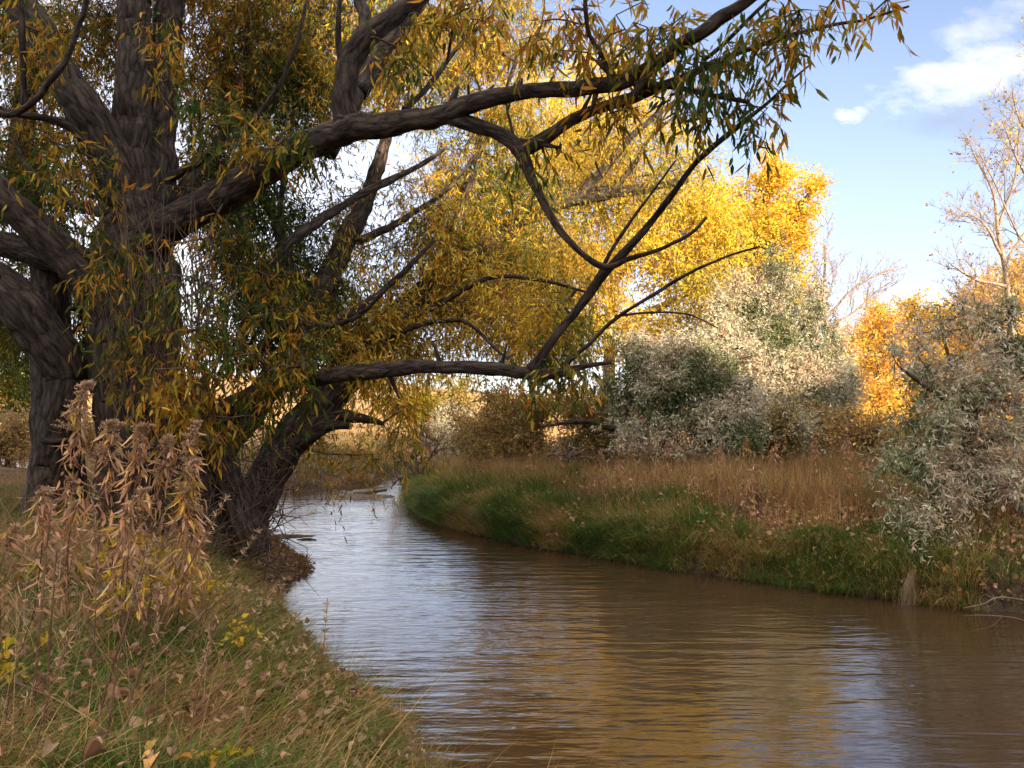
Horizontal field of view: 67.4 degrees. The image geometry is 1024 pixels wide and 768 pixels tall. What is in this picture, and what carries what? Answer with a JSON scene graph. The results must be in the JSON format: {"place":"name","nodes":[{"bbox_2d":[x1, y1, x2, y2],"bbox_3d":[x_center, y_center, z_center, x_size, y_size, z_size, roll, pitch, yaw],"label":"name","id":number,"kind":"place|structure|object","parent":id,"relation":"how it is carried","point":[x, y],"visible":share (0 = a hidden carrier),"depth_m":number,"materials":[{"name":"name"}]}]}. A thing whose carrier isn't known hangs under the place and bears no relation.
{"place":"outdoors","nodes":[
{"label":"outdoors","id":0,"kind":"place"},
{"bbox_2d":[0,456,1023,767],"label":"water","id":1,"kind":"structure","parent":0,"point":[630,664],"depth_m":7.71,"materials":[{"name":"brown liquid"}]},
{"bbox_2d":[271,534,313,538],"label":"mud flat","id":2,"kind":"structure","parent":1,"relation":"on","point":[293,536],"depth_m":15.41,"materials":[{"name":"soil"}]},
{"bbox_2d":[331,493,394,499],"bbox_3d":[-4.635,3.387,23.060,1.951,0.170,1.654,-1,-3,28],"label":"gravel bar","id":3,"kind":"object","parent":1,"relation":"on","point":[358,496],"visible":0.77,"depth_m":22.84,"materials":[{"name":"gravel"}]},
{"bbox_2d":[353,487,386,493],"bbox_3d":[-4.266,3.266,23.402,1.121,0.291,0.513,2,-3,-32],"label":"driftwood log","id":4,"kind":"object","parent":3,"relation":"on","point":[368,490],"visible":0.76,"depth_m":23.34,"materials":[{"name":"brown wood"}]},
{"bbox_2d":[0,465,1023,767],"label":"leaf litter","id":5,"kind":"object","parent":1,"relation":"on","point":[354,675],"visible":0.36,"depth_m":7.69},
{"bbox_2d":[0,375,1023,767],"bbox_3d":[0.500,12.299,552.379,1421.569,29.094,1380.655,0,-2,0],"label":"ground","id":6,"kind":"structure","parent":0,"point":[318,483],"depth_m":12.07,"materials":[{"name":"soil"}]},
{"bbox_2d":[0,331,30,466],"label":"green tree","id":7,"kind":"object","parent":6,"relation":"on","point":[9,399],"visible":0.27,"depth_m":28.72,"materials":[{"name":"green plant"}]},
{"bbox_2d":[0,398,30,468],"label":"thicket shrub","id":8,"kind":"object","parent":6,"relation":"on","point":[14,433],"visible":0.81,"depth_m":23.24,"materials":[{"name":"brown plant"}]},
{"bbox_2d":[0,522,39,633],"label":"wilted weed","id":9,"kind":"object","parent":6,"relation":"on","point":[9,542],"visible":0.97,"depth_m":4.68,"materials":[{"name":"brown plant"}]},
{"bbox_2d":[1,593,43,754],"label":"dry stalk","id":10,"kind":"object","parent":6,"relation":"on","point":[30,621],"visible":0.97,"depth_m":3.27,"materials":[{"name":"brown plant"}]},
{"bbox_2d":[1,668,46,763],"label":"dry stalk","id":11,"kind":"object","parent":6,"relation":"on","point":[21,707],"visible":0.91,"depth_m":3.14,"materials":[{"name":"brown plant"}]},
{"bbox_2d":[0,631,48,725],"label":"yellow seedling","id":12,"kind":"object","parent":6,"relation":"on","point":[6,644],"visible":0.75,"depth_m":3.56,"materials":[{"name":"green plant"}]},
{"bbox_2d":[1,485,69,623],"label":"wilted weed","id":13,"kind":"object","parent":6,"relation":"on","point":[42,509],"visible":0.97,"depth_m":4.87,"materials":[{"name":"brown plant"}]},
{"bbox_2d":[32,499,57,729],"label":"dry stalk","id":14,"kind":"object","parent":6,"relation":"on","point":[49,513],"visible":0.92,"depth_m":3.65,"materials":[{"name":"brown plant"}]},
{"bbox_2d":[29,622,76,767],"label":"dry stalk","id":15,"kind":"object","parent":6,"relation":"on","point":[55,677],"visible":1,"depth_m":2.96,"materials":[{"name":"brown plant"}]},
{"bbox_2d":[43,536,63,741],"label":"dry stalk","id":16,"kind":"object","parent":6,"relation":"on","point":[51,617],"visible":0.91,"depth_m":3.46,"materials":[{"name":"brown plant"}]},
{"bbox_2d":[28,378,100,594],"bbox_3d":[-3.204,0.869,5.518,0.505,1.822,0.418,1,-3,-21],"label":"wilted weed","id":17,"kind":"object","parent":6,"relation":"on","point":[84,398],"visible":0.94,"depth_m":5.49,"materials":[{"name":"brown plant"}]},
{"bbox_2d":[37,475,104,624],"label":"wilted weed","id":18,"kind":"object","parent":6,"relation":"on","point":[75,489],"visible":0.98,"depth_m":4.97,"materials":[{"name":"brown plant"}]},
{"bbox_2d":[81,404,98,464],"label":"thicket shrub","id":19,"kind":"object","parent":6,"relation":"on","point":[91,433],"visible":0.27,"depth_m":25.20,"materials":[{"name":"brown plant"}]},
{"bbox_2d":[55,418,129,620],"bbox_3d":[-2.910,1.013,5.410,0.492,1.553,0.435,0,-2,0],"label":"wilted weed","id":20,"kind":"object","parent":6,"relation":"on","point":[107,432],"visible":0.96,"depth_m":5.40,"materials":[{"name":"brown plant"}]},
{"bbox_2d":[88,483,100,702],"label":"dry stalk","id":21,"kind":"object","parent":6,"relation":"on","point":[93,494],"visible":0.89,"depth_m":3.97,"materials":[{"name":"brown plant"}]},
{"bbox_2d":[89,570,152,646],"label":"yellow seedling","id":22,"kind":"object","parent":6,"relation":"on","point":[121,594],"visible":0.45,"depth_m":4.94,"materials":[{"name":"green plant"}]},
{"bbox_2d":[93,536,158,734],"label":"dry stalk","id":23,"kind":"object","parent":6,"relation":"on","point":[120,641],"visible":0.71,"depth_m":3.53,"materials":[{"name":"brown plant"}]},
{"bbox_2d":[103,544,149,761],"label":"dry stalk","id":24,"kind":"object","parent":6,"relation":"on","point":[130,606],"visible":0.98,"depth_m":3.35,"materials":[{"name":"brown plant"}]},
{"bbox_2d":[90,486,167,652],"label":"wilted weed","id":25,"kind":"object","parent":6,"relation":"on","point":[130,512],"visible":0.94,"depth_m":4.76,"materials":[{"name":"brown plant"}]},
{"bbox_2d":[96,420,165,620],"bbox_3d":[-2.651,1.021,5.333,0.475,1.542,0.402,-2,-3,44],"label":"wilted weed","id":26,"kind":"object","parent":6,"relation":"on","point":[142,448],"visible":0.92,"depth_m":5.30,"materials":[{"name":"brown plant"}]},
{"bbox_2d":[91,525,175,614],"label":"yellow seedling","id":27,"kind":"object","parent":6,"relation":"on","point":[104,553],"visible":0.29,"depth_m":5.56,"materials":[{"name":"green plant"}]},
{"bbox_2d":[113,537,179,638],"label":"yellow seedling","id":28,"kind":"object","parent":6,"relation":"on","point":[154,581],"visible":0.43,"depth_m":5.33,"materials":[{"name":"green plant"}]},
{"bbox_2d":[123,433,184,630],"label":"wilted weed","id":29,"kind":"object","parent":6,"relation":"on","point":[169,453],"visible":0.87,"depth_m":5.50,"materials":[{"name":"brown plant"}]},
{"bbox_2d":[141,581,166,767],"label":"dry stalk","id":30,"kind":"object","parent":6,"relation":"on","point":[156,607],"visible":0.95,"depth_m":3.27,"materials":[{"name":"brown plant"}]},
{"bbox_2d":[117,494,231,730],"bbox_3d":[-1.656,1.139,3.747,0.532,1.206,0.070,1,-3,-14],"label":"dry stalk","id":31,"kind":"object","parent":6,"relation":"on","point":[201,542],"visible":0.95,"depth_m":3.75,"materials":[{"name":"brown plant"}]},
{"bbox_2d":[155,458,212,643],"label":"wilted weed","id":32,"kind":"object","parent":6,"relation":"on","point":[184,491],"visible":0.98,"depth_m":5.28,"materials":[{"name":"brown plant"}]},
{"bbox_2d":[161,418,217,630],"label":"wilted weed","id":33,"kind":"object","parent":6,"relation":"on","point":[196,424],"visible":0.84,"depth_m":5.61,"materials":[{"name":"brown plant"}]},
{"bbox_2d":[187,614,221,766],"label":"dry stalk","id":34,"kind":"object","parent":6,"relation":"on","point":[209,651],"visible":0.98,"depth_m":3.26,"materials":[{"name":"brown plant"}]},
{"bbox_2d":[156,527,262,704],"bbox_3d":[-1.614,1.272,4.042,0.581,1.020,0.072,1,-3,-13],"label":"dry stalk","id":35,"kind":"object","parent":6,"relation":"on","point":[243,553],"visible":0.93,"depth_m":4.07,"materials":[{"name":"brown plant"}]},
{"bbox_2d":[193,573,227,620],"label":"yellow seedling","id":36,"kind":"object","parent":6,"relation":"on","point":[218,585],"visible":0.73,"depth_m":6.17,"materials":[{"name":"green plant"}]},
{"bbox_2d":[197,742,252,767],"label":"yellow seedling","id":37,"kind":"object","parent":6,"relation":"on","point":[217,752],"visible":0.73,"depth_m":3.23,"materials":[{"name":"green plant"}]},
{"bbox_2d":[183,573,289,700],"bbox_3d":[-1.545,1.434,4.224,0.630,0.761,0.070,1,-3,-13],"label":"dry stalk","id":38,"kind":"object","parent":6,"relation":"on","point":[273,590],"visible":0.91,"depth_m":4.26,"materials":[{"name":"brown plant"}]},
{"bbox_2d":[217,612,269,670],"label":"yellow seedling","id":39,"kind":"object","parent":6,"relation":"on","point":[242,640],"visible":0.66,"depth_m":5.11,"materials":[{"name":"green plant"}]},
{"bbox_2d":[186,611,300,722],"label":"dry stalk","id":40,"kind":"object","parent":6,"relation":"on","point":[296,615],"visible":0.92,"depth_m":3.96,"materials":[{"name":"brown plant"}]},
{"bbox_2d":[0,474,570,767],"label":"grass","id":41,"kind":"structure","parent":6,"relation":"on","point":[19,754],"depth_m":4.39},
{"bbox_2d":[31,685,43,698],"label":"fallen leaf","id":42,"kind":"object","parent":41,"relation":"on","point":[40,693],"visible":0.71,"depth_m":3.69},
{"bbox_2d":[85,737,114,757],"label":"fallen leaf","id":43,"kind":"object","parent":41,"relation":"on","point":[93,745],"visible":0.96,"depth_m":2.92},
{"bbox_2d":[116,687,132,696],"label":"fallen leaf","id":44,"kind":"object","parent":41,"relation":"on","point":[124,690],"visible":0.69,"depth_m":3.80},
{"bbox_2d":[152,683,168,694],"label":"fallen leaf","id":45,"kind":"object","parent":41,"relation":"on","point":[158,688],"visible":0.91,"depth_m":3.95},
{"bbox_2d":[174,752,197,759],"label":"fallen leaf","id":46,"kind":"object","parent":41,"relation":"on","point":[184,755],"visible":0.95,"depth_m":3.02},
{"bbox_2d":[273,649,313,756],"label":"dry stalk","id":47,"kind":"object","parent":6,"relation":"on","point":[306,670],"visible":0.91,"depth_m":3.94,"materials":[{"name":"brown plant"}]},
{"bbox_2d":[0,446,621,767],"bbox_3d":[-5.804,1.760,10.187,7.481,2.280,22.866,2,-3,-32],"label":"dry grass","id":48,"kind":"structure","parent":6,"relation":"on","point":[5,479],"depth_m":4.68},
{"bbox_2d":[33,672,51,684],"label":"fallen leaf","id":49,"kind":"object","parent":48,"relation":"on","point":[43,679],"visible":0.58,"depth_m":3.84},
{"bbox_2d":[42,737,58,757],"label":"fallen leaf","id":50,"kind":"object","parent":48,"relation":"on","point":[50,748],"visible":0.95,"depth_m":2.91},
{"bbox_2d":[124,667,141,678],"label":"fallen leaf","id":51,"kind":"object","parent":48,"relation":"on","point":[133,672],"visible":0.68,"depth_m":4.13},
{"bbox_2d":[129,716,141,729],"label":"fallen leaf","id":52,"kind":"object","parent":48,"relation":"on","point":[134,718],"visible":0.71,"depth_m":3.51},
{"bbox_2d":[167,745,177,759],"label":"fallen leaf","id":53,"kind":"object","parent":48,"relation":"on","point":[169,750],"visible":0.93,"depth_m":2.99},
{"bbox_2d":[273,679,287,689],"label":"fallen leaf","id":54,"kind":"object","parent":48,"relation":"on","point":[280,683],"visible":0.84,"depth_m":4.68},
{"bbox_2d":[307,598,331,758],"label":"dry stalk","id":55,"kind":"object","parent":6,"relation":"on","point":[323,630],"visible":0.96,"depth_m":4.06,"materials":[{"name":"brown plant"}]},
{"bbox_2d":[304,437,337,455],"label":"thicket shrub","id":56,"kind":"object","parent":6,"relation":"on","point":[321,446],"visible":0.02,"depth_m":32.88,"materials":[{"name":"brown plant"}]},
{"bbox_2d":[85,431,557,492],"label":"dry grass","id":57,"kind":"structure","parent":6,"relation":"on","point":[432,463],"depth_m":30.08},
{"bbox_2d":[337,425,391,458],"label":"thicket shrub","id":58,"kind":"object","parent":6,"relation":"on","point":[355,445],"visible":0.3,"depth_m":35.61,"materials":[{"name":"brown plant"}]},
{"bbox_2d":[378,418,463,489],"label":"twiggy shrub","id":59,"kind":"object","parent":6,"relation":"on","point":[435,450],"visible":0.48,"depth_m":24.85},
{"bbox_2d":[420,386,476,461],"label":"silver bush","id":60,"kind":"object","parent":6,"relation":"on","point":[441,424],"visible":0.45,"depth_m":31.43,"materials":[{"name":"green plant"}]},
{"bbox_2d":[0,0,918,595],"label":"willow tree","id":61,"kind":"object","parent":6,"relation":"on","point":[116,286],"visible":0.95,"depth_m":10.09,"materials":[{"name":"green plant"}]},
{"bbox_2d":[364,373,554,452],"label":"yellow tree","id":62,"kind":"object","parent":6,"relation":"on","point":[465,388],"visible":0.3,"depth_m":40.05,"materials":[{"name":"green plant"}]},
{"bbox_2d":[0,392,922,442],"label":"dry grass","id":63,"kind":"structure","parent":6,"relation":"on","point":[555,431],"depth_m":69.93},
{"bbox_2d":[438,392,513,466],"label":"thicket shrub","id":64,"kind":"object","parent":6,"relation":"on","point":[460,442],"visible":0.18,"depth_m":23.33,"materials":[{"name":"brown plant"}]},
{"bbox_2d":[452,378,563,468],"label":"thicket shrub","id":65,"kind":"object","parent":6,"relation":"on","point":[509,435],"visible":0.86,"depth_m":21.34,"materials":[{"name":"brown plant"}]},
{"bbox_2d":[527,442,539,475],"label":"wilted weed","id":66,"kind":"object","parent":6,"relation":"on","point":[533,448],"visible":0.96,"depth_m":17.85,"materials":[{"name":"brown plant"}]},
{"bbox_2d":[556,433,565,470],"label":"wilted weed","id":67,"kind":"object","parent":6,"relation":"on","point":[560,434],"visible":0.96,"depth_m":17.88,"materials":[{"name":"brown plant"}]},
{"bbox_2d":[536,435,597,464],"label":"twiggy shrub","id":68,"kind":"object","parent":6,"relation":"on","point":[571,448],"visible":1,"depth_m":17.31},
{"bbox_2d":[537,373,646,466],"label":"thicket shrub","id":69,"kind":"object","parent":6,"relation":"on","point":[587,436],"visible":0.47,"depth_m":20.21,"materials":[{"name":"brown plant"}]},
{"bbox_2d":[423,2,765,453],"bbox_3d":[2.732,-5.941,26.880,13.082,17.733,7.934,0,-2,0],"label":"golden willow","id":70,"kind":"object","parent":6,"relation":"on","point":[707,243],"visible":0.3,"depth_m":25.93,"materials":[{"name":"yellow plant"}]},
{"bbox_2d":[592,448,609,501],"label":"wilted weed","id":71,"kind":"object","parent":6,"relation":"on","point":[600,482],"visible":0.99,"depth_m":14.87,"materials":[{"name":"brown plant"}]},
{"bbox_2d":[610,460,624,489],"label":"wilted weed","id":72,"kind":"object","parent":6,"relation":"on","point":[618,463],"visible":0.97,"depth_m":15.83,"materials":[{"name":"brown plant"}]},
{"bbox_2d":[620,444,638,501],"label":"wilted weed","id":73,"kind":"object","parent":6,"relation":"on","point":[631,467],"visible":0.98,"depth_m":14.40,"materials":[{"name":"brown plant"}]},
{"bbox_2d":[658,440,674,484],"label":"wilted weed","id":74,"kind":"object","parent":6,"relation":"on","point":[668,456],"visible":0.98,"depth_m":15.37,"materials":[{"name":"brown plant"}]},
{"bbox_2d":[684,472,704,500],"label":"wilted weed","id":75,"kind":"object","parent":6,"relation":"on","point":[693,474],"visible":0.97,"depth_m":13.84,"materials":[{"name":"brown plant"}]},
{"bbox_2d":[390,457,1023,613],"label":"grass","id":76,"kind":"structure","parent":6,"relation":"on","point":[617,531],"depth_m":12.52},
{"bbox_2d":[589,301,831,471],"bbox_3d":[4.855,0.145,19.133,6.155,4.439,4.152,0,-2,0],"label":"silver bush","id":77,"kind":"object","parent":6,"relation":"on","point":[661,386],"visible":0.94,"depth_m":18.48,"materials":[{"name":"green plant"}]},
{"bbox_2d":[537,412,615,431],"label":"dead branch","id":78,"kind":"object","parent":77,"relation":"attached to","point":[594,423],"visible":0.87,"depth_m":18.25,"materials":[{"name":"wood"}]},
{"bbox_2d":[708,443,725,494],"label":"wilted weed","id":79,"kind":"object","parent":6,"relation":"on","point":[718,452],"visible":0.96,"depth_m":14.84,"materials":[{"name":"brown plant"}]},
{"bbox_2d":[735,436,753,477],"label":"wilted weed","id":80,"kind":"object","parent":6,"relation":"on","point":[744,446],"visible":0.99,"depth_m":14.86,"materials":[{"name":"brown plant"}]},
{"bbox_2d":[745,464,763,506],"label":"wilted weed","id":81,"kind":"object","parent":6,"relation":"on","point":[755,467],"visible":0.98,"depth_m":13.34,"materials":[{"name":"brown plant"}]},
{"bbox_2d":[673,130,838,410],"bbox_3d":[11.334,-4.416,36.101,7.808,15.440,6.635,0,-2,0],"label":"cottonwood tree","id":82,"kind":"object","parent":6,"relation":"on","point":[794,229],"visible":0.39,"depth_m":35.50,"materials":[{"name":"yellow plant"}]},
{"bbox_2d":[767,444,781,474],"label":"wilted weed","id":83,"kind":"object","parent":6,"relation":"on","point":[774,449],"visible":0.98,"depth_m":15.35,"materials":[{"name":"brown plant"}]},
{"bbox_2d":[696,234,868,462],"bbox_3d":[7.499,-0.916,21.808,4.876,6.824,4.028,0,-2,0],"label":"silver bush","id":84,"kind":"object","parent":6,"relation":"on","point":[768,313],"visible":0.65,"depth_m":21.37,"materials":[{"name":"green plant"}]},
{"bbox_2d":[742,384,878,467],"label":"thicket shrub","id":85,"kind":"object","parent":6,"relation":"on","point":[833,435],"visible":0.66,"depth_m":18.32,"materials":[{"name":"brown plant"}]},
{"bbox_2d":[809,438,824,479],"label":"wilted weed","id":86,"kind":"object","parent":6,"relation":"on","point":[815,456],"visible":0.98,"depth_m":14.86,"materials":[{"name":"brown plant"}]},
{"bbox_2d":[793,323,873,456],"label":"silver bush","id":87,"kind":"object","parent":6,"relation":"on","point":[854,392],"visible":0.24,"depth_m":23.77,"materials":[{"name":"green plant"}]},
{"bbox_2d":[837,434,856,478],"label":"wilted weed","id":88,"kind":"object","parent":6,"relation":"on","point":[845,451],"visible":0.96,"depth_m":14.38,"materials":[{"name":"brown plant"}]},
{"bbox_2d":[804,317,907,428],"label":"orange tree","id":89,"kind":"object","parent":6,"relation":"on","point":[848,325],"visible":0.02,"depth_m":58.31,"materials":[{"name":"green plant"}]},
{"bbox_2d":[802,205,912,411],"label":"bare tree","id":90,"kind":"object","parent":6,"relation":"on","point":[835,272],"visible":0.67,"depth_m":41.95,"materials":[{"name":"beige plant"}]},
{"bbox_2d":[839,264,879,402],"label":"tree","id":91,"kind":"object","parent":6,"relation":"on","point":[867,306],"visible":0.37,"depth_m":70.21,"materials":[{"name":"beige plant"}]},
{"bbox_2d":[857,459,873,485],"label":"wilted weed","id":92,"kind":"object","parent":6,"relation":"on","point":[864,462],"visible":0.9,"depth_m":14.36,"materials":[{"name":"brown plant"}]},
{"bbox_2d":[822,404,914,469],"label":"thicket shrub","id":93,"kind":"object","parent":6,"relation":"on","point":[867,429],"visible":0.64,"depth_m":18.55,"materials":[{"name":"brown plant"}]},
{"bbox_2d":[838,293,925,441],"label":"orange tree","id":94,"kind":"object","parent":6,"relation":"on","point":[879,391],"visible":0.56,"depth_m":50.60,"materials":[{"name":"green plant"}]},
{"bbox_2d":[859,286,953,425],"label":"orange tree","id":95,"kind":"object","parent":6,"relation":"on","point":[912,304],"visible":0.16,"depth_m":59.67,"materials":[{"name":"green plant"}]},
{"bbox_2d":[897,571,919,605],"bbox_3d":[5.046,2.766,9.808,0.414,0.724,0.225,1,-3,-22],"label":"hanging debris","id":96,"kind":"object","parent":6,"relation":"on","point":[909,593],"visible":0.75,"depth_m":9.84,"materials":[{"name":"brown plant"}]},
{"bbox_2d":[854,274,1023,598],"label":"silver bush","id":97,"kind":"object","parent":6,"relation":"on","point":[968,464],"visible":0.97,"depth_m":11.84,"materials":[{"name":"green plant"}]},
{"bbox_2d":[911,298,980,421],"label":"orange tree","id":98,"kind":"object","parent":6,"relation":"on","point":[948,338],"visible":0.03,"depth_m":63.60,"materials":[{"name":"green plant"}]},
{"bbox_2d":[925,255,1009,441],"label":"orange tree","id":99,"kind":"object","parent":6,"relation":"on","point":[983,287],"visible":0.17,"depth_m":54.70,"materials":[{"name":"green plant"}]},
{"bbox_2d":[925,106,1023,459],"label":"bare tree","id":100,"kind":"object","parent":6,"relation":"on","point":[1005,266],"visible":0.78,"depth_m":21.99,"materials":[{"name":"beige plant"}]},
{"bbox_2d":[948,17,1023,252],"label":"bare tree","id":101,"kind":"object","parent":6,"relation":"on","point":[1020,122],"visible":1,"depth_m":16.83,"materials":[{"name":"beige plant"}]},
{"bbox_2d":[966,236,1023,441],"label":"orange tree","id":102,"kind":"object","parent":6,"relation":"on","point":[1014,283],"visible":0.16,"depth_m":49.46,"materials":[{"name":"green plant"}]},
{"bbox_2d":[0,0,1023,396],"label":"sky","id":103,"kind":"structure","parent":0,"point":[888,125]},
{"bbox_2d":[408,438,1023,604],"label":"dry grass","id":104,"kind":"structure","parent":0,"point":[800,473],"depth_m":15.09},
{"bbox_2d":[962,597,1023,610],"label":"bare twig","id":105,"kind":"object","parent":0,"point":[1018,599],"visible":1,"depth_m":8.70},
{"bbox_2d":[962,615,1023,630],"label":"bare twig","id":106,"kind":"object","parent":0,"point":[994,615],"visible":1,"depth_m":7.75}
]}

